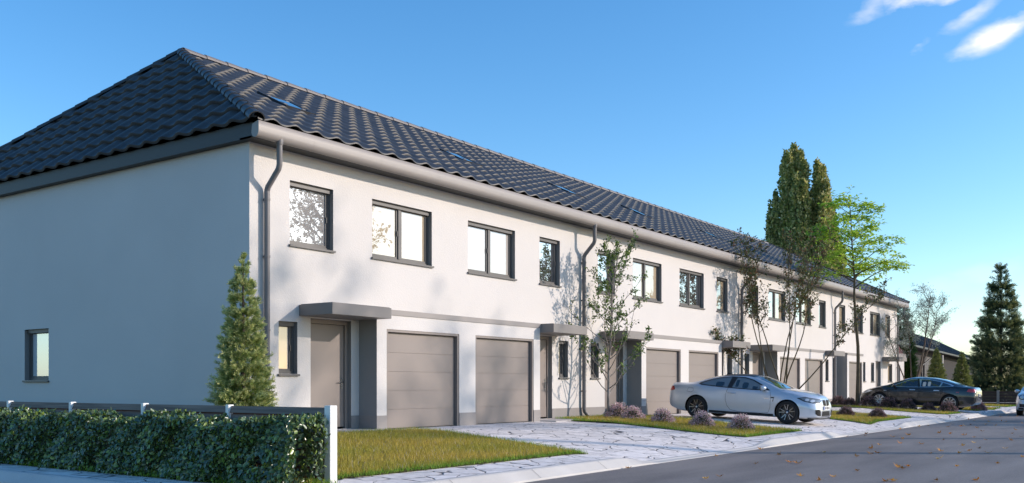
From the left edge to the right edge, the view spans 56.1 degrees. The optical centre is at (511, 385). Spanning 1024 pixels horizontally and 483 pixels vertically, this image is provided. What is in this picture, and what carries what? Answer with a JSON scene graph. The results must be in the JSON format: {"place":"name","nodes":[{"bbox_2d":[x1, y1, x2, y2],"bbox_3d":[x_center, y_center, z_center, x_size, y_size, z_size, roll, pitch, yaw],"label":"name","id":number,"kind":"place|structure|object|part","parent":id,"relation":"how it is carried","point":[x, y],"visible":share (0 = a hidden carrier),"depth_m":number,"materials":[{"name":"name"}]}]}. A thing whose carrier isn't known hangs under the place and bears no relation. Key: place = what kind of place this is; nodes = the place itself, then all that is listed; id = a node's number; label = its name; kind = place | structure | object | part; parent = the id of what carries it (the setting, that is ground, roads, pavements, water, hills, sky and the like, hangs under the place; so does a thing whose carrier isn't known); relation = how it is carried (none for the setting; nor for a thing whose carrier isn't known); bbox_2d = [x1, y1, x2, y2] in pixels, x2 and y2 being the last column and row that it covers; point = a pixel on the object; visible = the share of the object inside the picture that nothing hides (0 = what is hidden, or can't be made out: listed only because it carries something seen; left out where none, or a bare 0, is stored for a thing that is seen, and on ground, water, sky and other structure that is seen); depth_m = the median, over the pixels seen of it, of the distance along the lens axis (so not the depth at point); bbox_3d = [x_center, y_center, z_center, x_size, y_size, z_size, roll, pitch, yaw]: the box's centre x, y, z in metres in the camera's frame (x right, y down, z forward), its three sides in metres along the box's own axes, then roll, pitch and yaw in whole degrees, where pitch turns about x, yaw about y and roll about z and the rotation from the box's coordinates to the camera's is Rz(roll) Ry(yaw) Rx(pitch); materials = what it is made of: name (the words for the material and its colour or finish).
{"place":"outdoors","nodes":[
{"label":"outdoors","id":0,"kind":"place"},
{"bbox_2d":[0,403,1015,482],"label":"lawn","id":1,"kind":"structure","parent":0,"point":[405,469],"depth_m":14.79,"materials":[{"name":"plant"}]},
{"bbox_2d":[0,404,330,482],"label":"clipped hedge","id":2,"kind":"object","parent":1,"relation":"on","point":[270,441],"visible":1,"depth_m":11.98,"materials":[{"name":"green plant"}]},
{"bbox_2d":[0,401,336,482],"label":"slatted fence","id":3,"kind":"object","parent":1,"relation":"on","point":[233,411],"visible":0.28,"depth_m":12.37,"materials":[{"name":"white metal"}]},
{"bbox_2d":[202,252,279,406],"bbox_3d":[-4.738,-0.615,16.835,1.474,3.494,1.448,0,0,-35],"label":"spruce tree","id":4,"kind":"object","parent":1,"relation":"on","point":[231,386],"visible":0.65,"depth_m":16.65,"materials":[{"name":"green plant"}]},
{"bbox_2d":[563,228,652,415],"bbox_3d":[2.839,-1.751,28.421,2.608,5.627,2.689,0,0,10],"label":"young tree","id":5,"kind":"object","parent":1,"relation":"on","point":[600,288],"visible":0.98,"depth_m":27.97,"materials":[{"name":"green plant"}]},
{"bbox_2d":[603,402,627,416],"bbox_3d":[3.063,0.726,27.988,0.929,0.547,0.944,0,0,36],"label":"heather bush","id":6,"kind":"object","parent":1,"relation":"on","point":[619,407],"visible":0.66,"depth_m":27.83,"materials":[{"name":"pink plant"}]},
{"bbox_2d":[620,405,646,418],"bbox_3d":[3.355,0.759,26.779,0.761,0.448,0.766,0,0,-39],"label":"heather bush","id":7,"kind":"object","parent":1,"relation":"on","point":[632,411],"visible":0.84,"depth_m":26.68,"materials":[{"name":"pink plant"}]},
{"bbox_2d":[649,408,675,422],"bbox_3d":[4.053,0.802,25.730,0.747,0.462,0.736,0,0,-23],"label":"heather bush","id":8,"kind":"object","parent":1,"relation":"on","point":[659,413],"visible":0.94,"depth_m":25.63,"materials":[{"name":"plant"}]},
{"bbox_2d":[688,410,714,426],"bbox_3d":[4.924,0.855,24.834,0.723,0.470,0.728,0,0,-8],"label":"heather bush","id":9,"kind":"object","parent":1,"relation":"on","point":[701,418],"visible":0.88,"depth_m":24.72,"materials":[{"name":"pink plant"}]},
{"bbox_2d":[727,413,755,429],"bbox_3d":[5.747,0.914,24.138,0.747,0.476,0.736,0,0,8],"label":"heather bush","id":10,"kind":"object","parent":1,"relation":"on","point":[744,422],"visible":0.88,"depth_m":23.99,"materials":[{"name":"plant"}]},
{"bbox_2d":[710,224,892,388],"bbox_3d":[10.999,-2.691,37.959,7.792,7.543,3.245,0,0,-7],"label":"multi stemmed tree","id":11,"kind":"object","parent":1,"relation":"on","point":[752,288],"visible":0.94,"depth_m":37.67,"materials":[{"name":"green plant"}]},
{"bbox_2d":[836,405,854,415],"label":"heather bush","id":12,"kind":"object","parent":1,"relation":"on","point":[846,410],"visible":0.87,"depth_m":34.01,"materials":[{"name":"purple plant"}]},
{"bbox_2d":[840,397,854,405],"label":"heather bush","id":13,"kind":"object","parent":1,"relation":"on","point":[848,400],"visible":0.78,"depth_m":44.62,"materials":[{"name":"purple plant"}]},
{"bbox_2d":[794,184,914,405],"bbox_3d":[15.465,-4.137,44.151,5.465,10.443,4.563,0,0,1],"label":"tall thin tree","id":14,"kind":"object","parent":1,"relation":"on","point":[856,267],"visible":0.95,"depth_m":43.68,"materials":[{"name":"green plant"}]},
{"bbox_2d":[858,395,878,406],"bbox_3d":[16.198,0.706,43.635,0.935,0.617,0.894,0,0,-5],"label":"heather bush","id":15,"kind":"object","parent":1,"relation":"on","point":[868,401],"visible":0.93,"depth_m":43.45,"materials":[{"name":"purple plant"}]},
{"bbox_2d":[868,407,886,417],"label":"heather bush","id":16,"kind":"object","parent":1,"relation":"on","point":[877,411],"visible":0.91,"depth_m":33.32,"materials":[{"name":"purple plant"}]},
{"bbox_2d":[877,396,897,407],"bbox_3d":[16.872,0.752,43.130,0.894,0.614,0.935,0,0,11],"label":"heather bush","id":17,"kind":"object","parent":1,"relation":"on","point":[886,402],"visible":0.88,"depth_m":42.99,"materials":[{"name":"purple plant"}]},
{"bbox_2d":[897,399,917,409],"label":"heather bush","id":18,"kind":"object","parent":1,"relation":"on","point":[906,403],"visible":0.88,"depth_m":42.36,"materials":[{"name":"purple plant"}]},
{"bbox_2d":[919,402,936,410],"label":"heather bush","id":19,"kind":"object","parent":1,"relation":"on","point":[927,407],"visible":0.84,"depth_m":41.73,"materials":[{"name":"purple plant"}]},
{"bbox_2d":[937,400,958,411],"bbox_3d":[18.745,0.894,41.321,0.857,0.583,0.896,0,0,-33],"label":"heather bush","id":20,"kind":"object","parent":1,"relation":"on","point":[949,405],"visible":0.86,"depth_m":41.18,"materials":[{"name":"purple plant"}]},
{"bbox_2d":[969,402,987,410],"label":"heather bush","id":21,"kind":"object","parent":1,"relation":"on","point":[981,407],"visible":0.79,"depth_m":44.53,"materials":[{"name":"purple plant"}]},
{"bbox_2d":[0,402,1015,482],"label":"paved forecourt","id":22,"kind":"structure","parent":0,"point":[600,440],"depth_m":19.84,"materials":[{"name":"grey concrete"}]},
{"bbox_2d":[670,372,831,423],"bbox_3d":[7.220,0.325,29.174,4.706,1.415,2.070,3,2,36],"label":"parked car","id":23,"kind":"object","parent":22,"relation":"on","point":[751,395],"visible":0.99,"depth_m":28.41,"materials":[{"name":"silver metal"}]},
{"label":"rear quarter window","id":24,"kind":"part","parent":23,"relation":"part of","materials":[{"name":"grey glass"}]},
{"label":"side window","id":25,"kind":"part","parent":23,"relation":"part of","materials":[{"name":"grey glass"}]},
{"bbox_2d":[830,395,843,404],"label":"heather bush","id":26,"kind":"object","parent":22,"relation":"on","point":[837,399],"visible":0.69,"depth_m":45.37,"materials":[{"name":"purple plant"}]},
{"bbox_2d":[899,353,905,380],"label":"flat roofed garage","id":27,"kind":"structure","parent":22,"relation":"on","point":[901,364],"depth_m":61.89,"materials":[{"name":"white paint"}]},
{"bbox_2d":[860,377,981,410],"bbox_3d":[18.440,0.323,43.440,4.968,1.448,2.190,2,1,36],"label":"parked car","id":28,"kind":"object","parent":22,"relation":"on","point":[920,391],"visible":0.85,"depth_m":42.47,"materials":[{"name":"black paint"}]},
{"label":"side window","id":29,"kind":"part","parent":28,"relation":"part of","materials":[{"name":"black glass"}]},
{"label":"side window","id":30,"kind":"part","parent":28,"relation":"part of","materials":[{"name":"grey glass"}]},
{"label":"rear window","id":31,"kind":"part","parent":28,"relation":"part of","materials":[{"name":"blue glass"}]},
{"bbox_2d":[964,261,1023,399],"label":"spruce tree","id":32,"kind":"object","parent":22,"relation":"on","point":[993,356],"visible":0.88,"depth_m":64.21,"materials":[{"name":"green plant"}]},
{"bbox_2d":[982,390,1020,404],"bbox_3d":[28.224,0.765,55.793,8.340,0.990,0.120,0,0,36],"label":"board fence","id":33,"kind":"object","parent":22,"relation":"on","point":[1004,397],"visible":0.22,"depth_m":55.70,"materials":[{"name":"grey"}]},
{"bbox_2d":[0,0,1023,385],"label":"sky","id":34,"kind":"structure","parent":0,"point":[692,108],"materials":[{"name":"blue"}]},
{"bbox_2d":[526,412,1023,482],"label":"road","id":35,"kind":"structure","parent":0,"point":[839,460],"depth_m":16.27,"materials":[{"name":"grey asphalt"}]},
{"bbox_2d":[1015,387,1023,414],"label":"parked car","id":36,"kind":"object","parent":35,"relation":"on","point":[1020,404],"visible":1,"depth_m":41.70,"materials":[{"name":"silver metal"}]},
{"label":"ground","id":37,"kind":"structure","parent":0,"visible":0},
{"bbox_2d":[0,47,467,432],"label":"terraced house","id":38,"kind":"structure","parent":37,"relation":"on","point":[142,209],"depth_m":21.08,"materials":[{"name":"white paint"}]},
{"bbox_2d":[22,329,48,381],"bbox_3d":[-11.445,-0.728,23.277,1.160,1.285,0.250,0,0,36],"label":"window","id":39,"kind":"structure","parent":38,"relation":"in","point":[38,338],"depth_m":23.41,"materials":[{"name":"grey"}]},
{"bbox_2d":[278,321,299,375],"bbox_3d":[-4.589,-0.747,19.480,0.250,1.105,0.550,0,0,36],"label":"window","id":40,"kind":"structure","parent":38,"relation":"in","point":[286,329],"depth_m":19.58,"materials":[{"name":"grey glass"}]},
{"bbox_2d":[289,181,335,252],"bbox_3d":[-4.214,-3.497,20.005,0.250,1.345,1.260,0,0,36],"label":"window","id":41,"kind":"structure","parent":38,"relation":"in","point":[309,205],"depth_m":20.08,"materials":[{"name":"grey"}]},
{"bbox_2d":[311,319,347,428],"bbox_3d":[-3.921,-0.210,20.465,0.170,2.380,1.170,0,0,36],"label":"front door","id":42,"kind":"structure","parent":38,"relation":"in","point":[329,342],"depth_m":20.56,"materials":[{"name":"beige metal"}]},
{"bbox_2d":[371,200,433,267],"bbox_3d":[-2.582,-3.497,22.286,0.250,1.345,2.110,0,0,36],"label":"window","id":43,"kind":"structure","parent":38,"relation":"in","point":[399,233],"depth_m":22.30,"materials":[{"name":"grey"}]},
{"bbox_2d":[387,329,458,429],"bbox_3d":[-2.083,-0.140,22.101,0.168,2.200,2.530,0,0,36],"label":"garage door","id":44,"kind":"structure","parent":38,"relation":"in","point":[423,367],"depth_m":22.14,"materials":[{"name":"beige metal"}]},
{"bbox_2d":[217,75,595,424],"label":"terraced house","id":45,"kind":"structure","parent":37,"relation":"on","point":[514,270],"depth_m":25.79,"materials":[{"name":"white paint"}]},
{"bbox_2d":[467,221,516,280],"bbox_3d":[-0.575,-3.497,25.092,0.250,1.345,2.110,0,0,36],"label":"window","id":46,"kind":"structure","parent":45,"relation":"in","point":[489,247],"depth_m":25.12,"materials":[{"name":"grey"}]},
{"bbox_2d":[475,335,532,423],"bbox_3d":[-0.239,-0.140,24.680,0.168,2.200,2.530,0,0,36],"label":"garage door","id":47,"kind":"structure","parent":45,"relation":"in","point":[503,365],"depth_m":24.72,"materials":[{"name":"beige metal"}]},
{"bbox_2d":[540,336,548,417],"bbox_3d":[0.715,-0.210,26.948,0.170,2.380,1.170,0,0,36],"label":"front door","id":48,"kind":"structure","parent":45,"relation":"in","point":[544,342],"depth_m":27.29,"materials":[{"name":"beige metal"}]},
{"bbox_2d":[539,237,561,287],"bbox_3d":[1.013,-3.497,27.313,0.250,1.345,1.110,0,0,36],"label":"window","id":49,"kind":"structure","parent":45,"relation":"in","point":[548,248],"depth_m":27.45,"materials":[{"name":"grey"}]},
{"bbox_2d":[558,341,569,378],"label":"window","id":50,"kind":"structure","parent":45,"relation":"in","point":[561,343],"depth_m":28.06,"materials":[{"name":"grey glass"}]},
{"bbox_2d":[311,122,684,416],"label":"terraced house","id":51,"kind":"structure","parent":37,"relation":"on","point":[650,377],"depth_m":31.08,"materials":[{"name":"white paint"}]},
{"bbox_2d":[590,343,600,378],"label":"window","id":52,"kind":"structure","parent":51,"relation":"in","point":[593,365],"depth_m":29.49,"materials":[{"name":"grey glass"}]},
{"bbox_2d":[598,250,616,295],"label":"window","id":53,"kind":"structure","parent":51,"relation":"in","point":[603,273],"depth_m":30.03,"materials":[{"name":"grey"}]},
{"bbox_2d":[605,341,619,411],"bbox_3d":[3.129,-0.210,30.324,0.170,2.380,1.170,0,0,36],"label":"front door","id":54,"kind":"structure","parent":51,"relation":"in","point":[615,393],"depth_m":30.49,"materials":[{"name":"beige metal"}]},
{"bbox_2d":[632,258,662,302],"bbox_3d":[4.468,-3.497,32.144,0.250,1.345,2.110,0,0,36],"label":"window","id":55,"kind":"structure","parent":51,"relation":"in","point":[650,285],"depth_m":32.37,"materials":[{"name":"grey"}]},
{"bbox_2d":[646,347,679,414],"bbox_3d":[4.968,-0.140,31.959,0.168,2.200,2.530,0,0,36],"label":"garage door","id":56,"kind":"structure","parent":51,"relation":"in","point":[662,364],"depth_m":31.92,"materials":[{"name":"beige metal"}]},
{"bbox_2d":[0,408,1015,482],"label":"kerb","id":57,"kind":"structure","parent":37,"relation":"on","point":[509,476],"depth_m":14.14,"materials":[{"name":"concrete"}]},
{"bbox_2d":[482,156,751,413],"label":"terraced house","id":58,"kind":"structure","parent":37,"relation":"on","point":[704,289],"depth_m":35.75,"materials":[{"name":"white paint"}]},
{"bbox_2d":[679,269,704,309],"bbox_3d":[6.475,-3.497,34.951,0.250,1.345,2.110,0,0,36],"label":"window","id":59,"kind":"structure","parent":58,"relation":"in","point":[690,282],"depth_m":35.12,"materials":[{"name":"grey"}]},
{"bbox_2d":[689,350,717,381],"bbox_3d":[6.812,-0.140,34.538,0.168,2.200,2.530,0,0,36],"label":"garage door","id":60,"kind":"structure","parent":58,"relation":"in","point":[703,365],"depth_m":34.62,"materials":[{"name":"beige metal"}]},
{"bbox_2d":[716,277,728,312],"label":"window","id":61,"kind":"structure","parent":58,"relation":"in","point":[720,281],"depth_m":37.37,"materials":[{"name":"grey"}]},
{"bbox_2d":[727,354,729,372],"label":"window","id":62,"kind":"structure","parent":58,"relation":"in","point":[727,354],"depth_m":37.91,"materials":[{"name":"grey glass"}]},
{"bbox_2d":[565,183,802,389],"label":"terraced house","id":63,"kind":"structure","parent":37,"relation":"on","point":[776,331],"depth_m":41.11,"materials":[{"name":"white paint"}]},
{"bbox_2d":[745,354,747,373],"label":"window","id":64,"kind":"structure","parent":63,"relation":"in","point":[746,355],"depth_m":39.37,"materials":[{"name":"grey glass"}]},
{"bbox_2d":[748,284,759,317],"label":"window","id":65,"kind":"structure","parent":63,"relation":"in","point":[749,284],"depth_m":40.05,"materials":[{"name":"grey"}]},
{"bbox_2d":[753,352,760,374],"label":"front door","id":66,"kind":"structure","parent":63,"relation":"in","point":[757,357],"depth_m":40.35,"materials":[{"name":"beige metal"}]},
{"bbox_2d":[768,289,786,321],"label":"window","id":67,"kind":"structure","parent":63,"relation":"in","point":[775,297],"depth_m":42.22,"materials":[{"name":"grey"}]},
{"bbox_2d":[780,357,799,388],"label":"garage door","id":68,"kind":"structure","parent":63,"relation":"in","point":[793,380],"depth_m":42.27,"materials":[{"name":"beige metal"}]},
{"bbox_2d":[540,204,844,401],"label":"terraced house","id":69,"kind":"structure","parent":37,"relation":"on","point":[816,344],"depth_m":46.15,"materials":[{"name":"white paint"}]},
{"bbox_2d":[796,296,811,325],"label":"window","id":70,"kind":"structure","parent":69,"relation":"in","point":[799,319],"depth_m":44.83,"materials":[{"name":"grey"}]},
{"bbox_2d":[805,358,822,394],"bbox_3d":[13.863,-0.140,44.396,0.168,2.200,2.530,0,0,36],"label":"garage door","id":71,"kind":"structure","parent":69,"relation":"in","point":[815,383],"depth_m":44.69,"materials":[{"name":"beige metal"}]},
{"bbox_2d":[819,300,825,327],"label":"window","id":72,"kind":"structure","parent":69,"relation":"in","point":[820,302],"depth_m":47.24,"materials":[{"name":"grey glass"}]},
{"bbox_2d":[764,188,781,246],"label":"poplar tree","id":73,"kind":"object","parent":37,"relation":"on","point":[770,229],"visible":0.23,"depth_m":80.33,"materials":[{"name":"green plant"}]},
{"bbox_2d":[682,221,876,403],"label":"terraced house","id":74,"kind":"structure","parent":37,"relation":"on","point":[844,376],"depth_m":50.05,"materials":[{"name":"white paint"}]},
{"bbox_2d":[833,358,833,399],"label":"front door","id":75,"kind":"structure","parent":74,"relation":"in","point":[833,358],"depth_m":48.74,"materials":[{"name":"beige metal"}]},
{"bbox_2d":[839,305,843,330],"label":"window","id":76,"kind":"structure","parent":74,"relation":"in","point":[841,306],"depth_m":49.87,"materials":[{"name":"grey glass"}]},
{"bbox_2d":[849,361,861,403],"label":"garage door","id":77,"kind":"structure","parent":74,"relation":"in","point":[852,365],"depth_m":49.73,"materials":[{"name":"beige metal"}]},
{"bbox_2d":[852,308,863,333],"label":"window","id":78,"kind":"structure","parent":74,"relation":"in","point":[859,325],"depth_m":52.47,"materials":[{"name":"grey glass"}]},
{"bbox_2d":[774,142,815,259],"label":"poplar tree","id":79,"kind":"object","parent":37,"relation":"on","point":[794,202],"visible":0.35,"depth_m":79.19,"materials":[{"name":"green plant"}]},
{"bbox_2d":[726,235,909,388],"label":"terraced house","id":80,"kind":"structure","parent":37,"relation":"on","point":[881,371],"depth_m":55.73,"materials":[{"name":"white paint"}]},
{"bbox_2d":[870,312,880,336],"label":"window","id":81,"kind":"structure","parent":80,"relation":"in","point":[873,316],"depth_m":54.93,"materials":[{"name":"grey glass"}]},
{"bbox_2d":[876,361,878,386],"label":"front door","id":82,"kind":"structure","parent":80,"relation":"in","point":[877,363],"depth_m":55.54,"materials":[{"name":"beige metal"}]},
{"bbox_2d":[885,315,888,337],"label":"window","id":83,"kind":"structure","parent":80,"relation":"in","point":[886,317],"depth_m":57.02,"materials":[{"name":"grey glass"}]},
{"bbox_2d":[888,364,890,381],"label":"window","id":84,"kind":"structure","parent":80,"relation":"in","point":[889,365],"depth_m":57.58,"materials":[{"name":"grey glass"}]},
{"bbox_2d":[806,156,840,270],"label":"poplar tree","id":85,"kind":"object","parent":37,"relation":"on","point":[820,181],"visible":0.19,"depth_m":78.75,"materials":[{"name":"green plant"}]},
{"bbox_2d":[830,226,848,275],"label":"poplar tree","id":86,"kind":"object","parent":37,"relation":"on","point":[842,267],"visible":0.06,"depth_m":78.84,"materials":[{"name":"green plant"}]},
{"bbox_2d":[897,297,918,378],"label":"columnar conifer","id":87,"kind":"object","parent":37,"relation":"on","point":[914,359],"visible":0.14,"depth_m":65.69,"materials":[{"name":"green plant"}]},
{"bbox_2d":[878,282,960,378],"bbox_3d":[23.314,-2.460,55.863,5.366,7.089,2.566,0,0,-17],"label":"leaning tree","id":88,"kind":"object","parent":37,"relation":"on","point":[908,323],"visible":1,"depth_m":55.51,"materials":[{"name":"green plant"}]},
{"bbox_2d":[899,332,972,379],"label":"dark house","id":89,"kind":"structure","parent":37,"relation":"on","point":[949,356],"depth_m":87.53,"materials":[{"name":"paint"}]},
{"bbox_2d":[926,347,947,379],"bbox_3d":[26.942,-0.604,60.898,2.108,3.682,2.096,0,0,1],"label":"conifer","id":90,"kind":"object","parent":37,"relation":"on","point":[936,362],"visible":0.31,"depth_m":60.73,"materials":[{"name":"green plant"}]},
{"bbox_2d":[951,351,973,386],"bbox_3d":[28.696,-0.486,61.279,2.044,3.463,1.956,0,0,-19],"label":"conifer","id":91,"kind":"object","parent":37,"relation":"on","point":[959,376],"visible":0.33,"depth_m":61.06,"materials":[{"name":"green plant"}]}
]}

